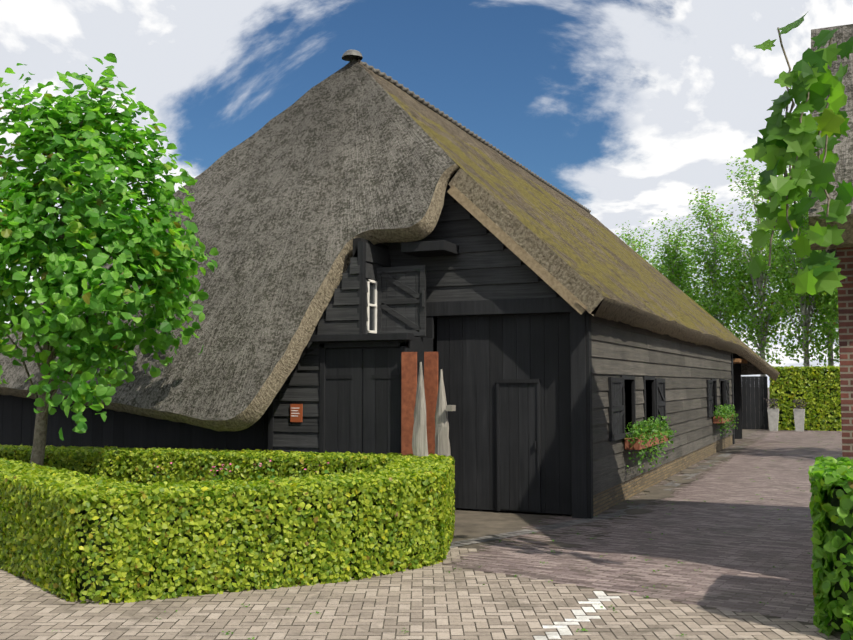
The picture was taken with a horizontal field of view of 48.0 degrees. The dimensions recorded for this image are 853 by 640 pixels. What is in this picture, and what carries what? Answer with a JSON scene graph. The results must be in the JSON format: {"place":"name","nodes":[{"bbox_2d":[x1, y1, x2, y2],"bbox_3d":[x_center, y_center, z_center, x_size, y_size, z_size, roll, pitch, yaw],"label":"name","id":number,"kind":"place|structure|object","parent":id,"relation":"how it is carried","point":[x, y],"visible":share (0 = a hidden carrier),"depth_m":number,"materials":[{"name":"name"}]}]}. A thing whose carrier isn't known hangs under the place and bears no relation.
{"place":"outdoors","nodes":[
{"label":"outdoors","id":0,"kind":"place"},
{"bbox_2d":[0,394,267,451],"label":"low side wall","id":1,"kind":"structure","parent":0,"point":[115,428],"depth_m":14.13,"materials":[{"name":"black wood"}]},
{"bbox_2d":[367,279,376,332],"bbox_3d":[-0.736,-0.177,12.787,0.055,0.710,0.280,-2,-4,24],"label":"window frame","id":2,"kind":"object","parent":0,"point":[369,281],"visible":0.46,"depth_m":12.77,"materials":[{"name":"white wood"}]},
{"bbox_2d":[369,283,374,330],"bbox_3d":[-0.739,-0.177,12.788,0.001,0.710,0.280,-2,-4,24],"label":"window pane","id":3,"kind":"structure","parent":2,"relation":"in","point":[372,309],"depth_m":12.81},
{"bbox_2d":[0,388,841,639],"bbox_3d":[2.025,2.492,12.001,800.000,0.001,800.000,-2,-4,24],"label":"ground","id":4,"kind":"structure","parent":0,"point":[472,523],"depth_m":8.93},
{"bbox_2d":[274,250,433,452],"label":"wooden trim","id":5,"kind":"structure","parent":4,"relation":"on","point":[420,346],"depth_m":12.60,"materials":[{"name":"black wood"}]},
{"bbox_2d":[0,59,455,420],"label":"thatched roof","id":6,"kind":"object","parent":5,"relation":"on","point":[288,203],"visible":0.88,"depth_m":13.31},
{"bbox_2d":[0,164,458,431],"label":"thatched roof edge","id":7,"kind":"object","parent":6,"relation":"attached to","point":[252,413],"visible":0.79,"depth_m":12.46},
{"bbox_2d":[342,50,362,60],"bbox_3d":[-1.188,-4.252,15.331,0.357,0.130,0.357,-2,-4,24],"label":"roof finial cap","id":8,"kind":"object","parent":6,"relation":"on","point":[347,55],"visible":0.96,"depth_m":15.31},
{"bbox_2d":[290,404,302,421],"bbox_3d":[-1.732,1.239,12.758,0.180,0.240,0.015,-2,-4,24],"label":"sign","id":9,"kind":"object","parent":5,"relation":"attached to","point":[297,417],"visible":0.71,"depth_m":12.75,"materials":[{"name":"brown metal"}]},
{"bbox_2d":[273,257,359,452],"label":"barn boards","id":10,"kind":"object","parent":5,"relation":"attached to","point":[303,385],"visible":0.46,"depth_m":12.71,"materials":[{"name":"black wood"}]},
{"bbox_2d":[268,333,413,452],"bbox_3d":[-1.174,1.356,12.479,2.140,2.330,0.200,-2,-4,24],"label":"door frame","id":11,"kind":"object","parent":5,"relation":"attached to","point":[364,340],"visible":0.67,"depth_m":12.52,"materials":[{"name":"black wood"}]},
{"bbox_2d":[326,348,399,454],"bbox_3d":[-0.826,1.425,12.385,1.086,2.100,0.036,-2,-4,24],"label":"double door","id":12,"kind":"structure","parent":11,"relation":"in","point":[379,368],"depth_m":12.40,"materials":[{"name":"black wood"}]},
{"bbox_2d":[353,238,387,333],"bbox_3d":[-0.746,-0.402,12.949,0.120,1.300,0.850,-2,-4,24],"label":"barn return","id":13,"kind":"object","parent":5,"relation":"on","point":[355,244],"visible":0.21,"depth_m":12.62,"materials":[{"name":"black wood"}]},
{"bbox_2d":[357,241,365,333],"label":"wall boards","id":14,"kind":"object","parent":13,"relation":"attached to","point":[361,310],"visible":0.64,"depth_m":12.52,"materials":[{"name":"black wood"}]},
{"bbox_2d":[366,243,390,333],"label":"barn return boards","id":15,"kind":"object","parent":13,"relation":"attached to","point":[377,257],"visible":0.25,"depth_m":12.85,"materials":[{"name":"black wood"}]},
{"bbox_2d":[376,265,425,335],"bbox_3d":[-0.346,-0.250,12.754,0.720,0.930,0.074,-2,-4,24],"label":"shutter","id":16,"kind":"object","parent":5,"relation":"on","point":[401,299],"visible":0.81,"depth_m":12.75,"materials":[{"name":"black wood"}]},
{"bbox_2d":[401,352,437,454],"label":"corten plates","id":17,"kind":"object","parent":4,"relation":"on","point":[408,378],"visible":0.52,"depth_m":12.06,"materials":[{"name":"orange metal"}]},
{"bbox_2d":[0,545,850,639],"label":"concrete paving","id":18,"kind":"structure","parent":4,"relation":"on","point":[416,632],"depth_m":7.02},
{"bbox_2d":[0,444,454,603],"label":"hedge","id":19,"kind":"object","parent":18,"relation":"on","point":[67,488],"depth_m":8.09,"materials":[{"name":"green plant"}]},
{"bbox_2d":[412,362,455,456],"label":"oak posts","id":20,"kind":"object","parent":4,"relation":"on","point":[420,444],"visible":0.46,"depth_m":11.19,"materials":[{"name":"grey wood"}]},
{"bbox_2d":[414,182,560,351],"bbox_3d":[0.777,0.311,12.761,2.780,4.452,0.120,-2,-4,24],"label":"barn gable","id":21,"kind":"object","parent":4,"relation":"on","point":[505,247],"depth_m":12.88,"materials":[{"name":"black wood"}]},
{"bbox_2d":[388,187,556,301],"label":"barn gable boards","id":22,"kind":"object","parent":21,"relation":"attached to","point":[483,265],"visible":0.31,"depth_m":12.83,"materials":[{"name":"black wood"}]},
{"bbox_2d":[447,185,586,314],"bbox_3d":[1.140,-0.929,12.327,1.882,1.779,0.030,-2,-4,24],"label":"bargeboard","id":23,"kind":"object","parent":21,"relation":"attached to","point":[523,255],"visible":0.86,"depth_m":12.29,"materials":[{"name":"brown wood"}]},
{"bbox_2d":[401,240,587,518],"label":"barn posts","id":24,"kind":"object","parent":4,"relation":"on","point":[517,306],"visible":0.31,"depth_m":12.23,"materials":[{"name":"black wood"}]},
{"bbox_2d":[437,313,571,514],"bbox_3d":[1.014,1.216,12.644,1.896,2.570,0.028,-2,-4,24],"label":"barn door","id":25,"kind":"structure","parent":24,"relation":"attached to","point":[478,356],"depth_m":12.68,"materials":[{"name":"black wood"}]},
{"bbox_2d":[496,379,540,512],"bbox_3d":[1.199,1.632,12.491,0.590,1.720,0.067,-2,-4,24],"label":"wicket door","id":26,"kind":"structure","parent":25,"relation":"in","point":[518,444],"depth_m":12.50,"materials":[{"name":"black wood"}]},
{"bbox_2d":[315,59,777,374],"bbox_3d":[1.755,-1.041,22.267,10.802,5.404,20.491,-2,-4,24],"label":"thatch barn roof","id":27,"kind":"object","parent":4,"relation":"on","point":[748,368],"visible":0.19,"depth_m":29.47,"materials":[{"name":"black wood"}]},
{"bbox_2d":[351,57,590,212],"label":"roof ridge","id":28,"kind":"structure","parent":27,"relation":"on","point":[378,72],"depth_m":19.30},
{"bbox_2d":[448,167,603,314],"bbox_3d":[1.339,-1.029,12.498,2.094,1.995,0.530,-2,-4,24],"label":"thatched roof edge","id":29,"kind":"object","parent":27,"relation":"attached to","point":[589,296],"visible":0.85,"depth_m":12.24,"materials":[{"name":"beige wicker"}]},
{"bbox_2d":[578,297,779,380],"bbox_3d":[6.321,0.786,20.566,1.170,1.012,19.500,-2,-4,24],"label":"thatched roof edge","id":30,"kind":"object","parent":27,"relation":"attached to","point":[617,311],"visible":1,"depth_m":16.26,"materials":[{"name":"brown wicker"}]},
{"bbox_2d":[534,591,619,639],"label":"white paving line","id":31,"kind":"object","parent":4,"relation":"on","point":[562,628],"visible":0.81,"depth_m":6.90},
{"bbox_2d":[450,444,744,547],"bbox_3d":[4.306,2.881,18.028,1.518,0.001,19.064,-2,-4,24],"label":"paving border","id":32,"kind":"object","parent":4,"relation":"on","point":[561,524],"visible":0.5,"depth_m":11.54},
{"bbox_2d":[615,221,666,277],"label":"birch tree","id":33,"kind":"object","parent":4,"relation":"on","point":[628,242],"depth_m":57.84,"materials":[{"name":"green plant"}]},
{"bbox_2d":[445,425,841,625],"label":"paved driveway","id":34,"kind":"structure","parent":4,"relation":"on","point":[710,552],"depth_m":10.00,"materials":[{"name":"grey brick"}]},
{"bbox_2d":[53,432,833,639],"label":"weeds in joints","id":35,"kind":"object","parent":34,"relation":"on","point":[583,629],"visible":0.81,"depth_m":8.78,"materials":[{"name":"green plant"}]},
{"bbox_2d":[608,444,746,513],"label":"sand drifts","id":36,"kind":"object","parent":34,"relation":"on","point":[657,492],"visible":0.92,"depth_m":15.07,"materials":[{"name":"beige sand"}]},
{"bbox_2d":[767,408,804,431],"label":"planters","id":37,"kind":"object","parent":34,"relation":"on","point":[773,417],"visible":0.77,"depth_m":33.79,"materials":[{"name":"grey concrete"}]},
{"bbox_2d":[763,398,815,408],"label":"potted plants","id":38,"kind":"object","parent":37,"relation":"in","point":[774,406],"visible":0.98,"depth_m":33.91,"materials":[{"name":"green plant"}]},
{"bbox_2d":[593,435,732,515],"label":"brick plinth","id":39,"kind":"structure","parent":4,"relation":"on","point":[603,501],"depth_m":15.67,"materials":[{"name":"beige brick"}]},
{"bbox_2d":[648,213,709,311],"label":"birch tree","id":40,"kind":"object","parent":4,"relation":"on","point":[665,271],"depth_m":54.68,"materials":[{"name":"green plant"}]},
{"bbox_2d":[681,186,756,337],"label":"birch tree","id":41,"kind":"object","parent":4,"relation":"on","point":[708,303],"depth_m":51.97,"materials":[{"name":"green plant"}]},
{"bbox_2d":[733,353,741,438],"bbox_3d":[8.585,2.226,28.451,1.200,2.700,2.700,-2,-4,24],"label":"wooden post","id":42,"kind":"object","parent":4,"relation":"on","point":[737,389],"visible":0.11,"depth_m":29.29,"materials":[{"name":"black wood"}]},
{"bbox_2d":[741,376,767,429],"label":"gate","id":43,"kind":"structure","parent":4,"relation":"on","point":[755,403],"depth_m":35.23,"materials":[{"name":"black wood"}]},
{"bbox_2d":[713,156,799,400],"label":"birch tree","id":44,"kind":"object","parent":4,"relation":"on","point":[733,305],"depth_m":49.36,"materials":[{"name":"green plant"}]},
{"bbox_2d":[756,165,837,366],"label":"birch tree","id":45,"kind":"object","parent":4,"relation":"on","point":[790,289],"depth_m":45.45,"materials":[{"name":"green plant"}]},
{"bbox_2d":[769,366,841,430],"bbox_3d":[18.531,2.732,32.898,12.758,2.414,1.316,-2,-4,24],"label":"hedge","id":46,"kind":"object","parent":4,"relation":"on","point":[832,402],"depth_m":34.38,"materials":[{"name":"green plant"}]},
{"bbox_2d":[786,190,838,365],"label":"birch tree","id":47,"kind":"object","parent":4,"relation":"on","point":[820,350],"depth_m":48.77,"materials":[{"name":"green plant"}]},
{"bbox_2d":[799,227,839,366],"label":"birch tree","id":48,"kind":"object","parent":4,"relation":"on","point":[830,305],"depth_m":43.47,"materials":[{"name":"green plant"}]},
{"bbox_2d":[808,455,852,639],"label":"hedge","id":49,"kind":"object","parent":4,"relation":"on","point":[827,473],"depth_m":6.45,"materials":[{"name":"green plant"}]},
{"bbox_2d":[827,288,838,357],"bbox_3d":[18.355,-0.238,37.968,4.558,8.878,4.082,-2,-4,24],"label":"birch tree","id":50,"kind":"object","parent":4,"relation":"on","point":[836,326],"visible":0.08,"depth_m":38.55,"materials":[{"name":"green plant"}]},
{"bbox_2d":[836,247,852,459],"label":"house walls","id":51,"kind":"structure","parent":4,"relation":"on","point":[845,298],"depth_m":8.00,"materials":[{"name":"brown brick"}]},
{"bbox_2d":[808,24,852,267],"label":"thatched roof","id":52,"kind":"structure","parent":51,"relation":"on","point":[843,149],"depth_m":8.63,"materials":[{"name":"beige wicker"}]},
{"bbox_2d":[808,214,852,249],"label":"roof eave","id":53,"kind":"object","parent":51,"relation":"attached to","point":[847,234],"visible":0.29,"depth_m":7.81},
{"bbox_2d":[0,0,852,387],"label":"sky","id":54,"kind":"structure","parent":0,"point":[626,108],"materials":[{"name":"blue"}]},
{"bbox_2d":[450,167,602,305],"bbox_3d":[3.971,-1.425,21.667,4.200,3.948,19.250,-2,-4,24],"label":"barn roof underside","id":55,"kind":"object","parent":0,"point":[453,175],"depth_m":13.96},
{"bbox_2d":[591,306,732,494],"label":"barn wall boards","id":56,"kind":"object","parent":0,"point":[687,370],"visible":0.6,"depth_m":15.89,"materials":[{"name":"black wood"}]},
{"bbox_2d":[585,311,734,518],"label":"barn wall frames","id":57,"kind":"structure","parent":56,"relation":"attached to","point":[589,415],"depth_m":12.15,"materials":[{"name":"black wood"}]},
{"bbox_2d":[608,377,729,440],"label":"window shutters","id":58,"kind":"object","parent":56,"relation":"attached to","point":[616,393],"visible":0.81,"depth_m":13.69,"materials":[{"name":"black wood"}]},
{"bbox_2d":[624,375,722,432],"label":"windows","id":59,"kind":"structure","parent":56,"relation":"in","point":[649,384],"depth_m":16.08,"materials":[{"name":"black glass"}]},
{"bbox_2d":[625,414,733,449],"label":"flower boxes","id":60,"kind":"object","parent":56,"relation":"attached to","point":[636,445],"visible":0.5,"depth_m":14.18,"materials":[{"name":"brown wood"}]},
{"bbox_2d":[624,404,738,472],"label":"window box plants","id":61,"kind":"object","parent":60,"relation":"in","point":[648,428],"visible":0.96,"depth_m":14.97,"materials":[{"name":"green plant"}]},
{"bbox_2d":[733,358,746,363],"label":"barn rafters","id":62,"kind":"object","parent":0,"point":[737,360],"visible":0.35,"depth_m":27.84,"materials":[{"name":"brown wood"}]},
{"bbox_2d":[740,363,741,422],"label":"barn back walls","id":63,"kind":"structure","parent":0,"point":[741,399],"depth_m":29.37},
{"bbox_2d":[743,12,852,294],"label":"vine","id":64,"kind":"object","parent":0,"point":[781,145],"depth_m":7.59,"materials":[{"name":"green plant"}]},
{"label":"bed soil","id":65,"kind":"structure","parent":0,"visible":0},
{"bbox_2d":[0,53,218,465],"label":"lime tree","id":66,"kind":"object","parent":65,"relation":"on","point":[163,256],"depth_m":10.63,"materials":[{"name":"green plant"}]},
{"bbox_2d":[154,462,329,481],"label":"hedge bed plants","id":67,"kind":"object","parent":65,"relation":"on","point":[258,476],"visible":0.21,"depth_m":9.79,"materials":[{"name":"green plant"}]},
{"bbox_2d":[155,460,328,475],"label":"hedge bed flowers","id":68,"kind":"object","parent":67,"relation":"attached to","point":[230,464],"visible":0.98,"depth_m":9.79,"materials":[{"name":"pink plant"}]}
]}

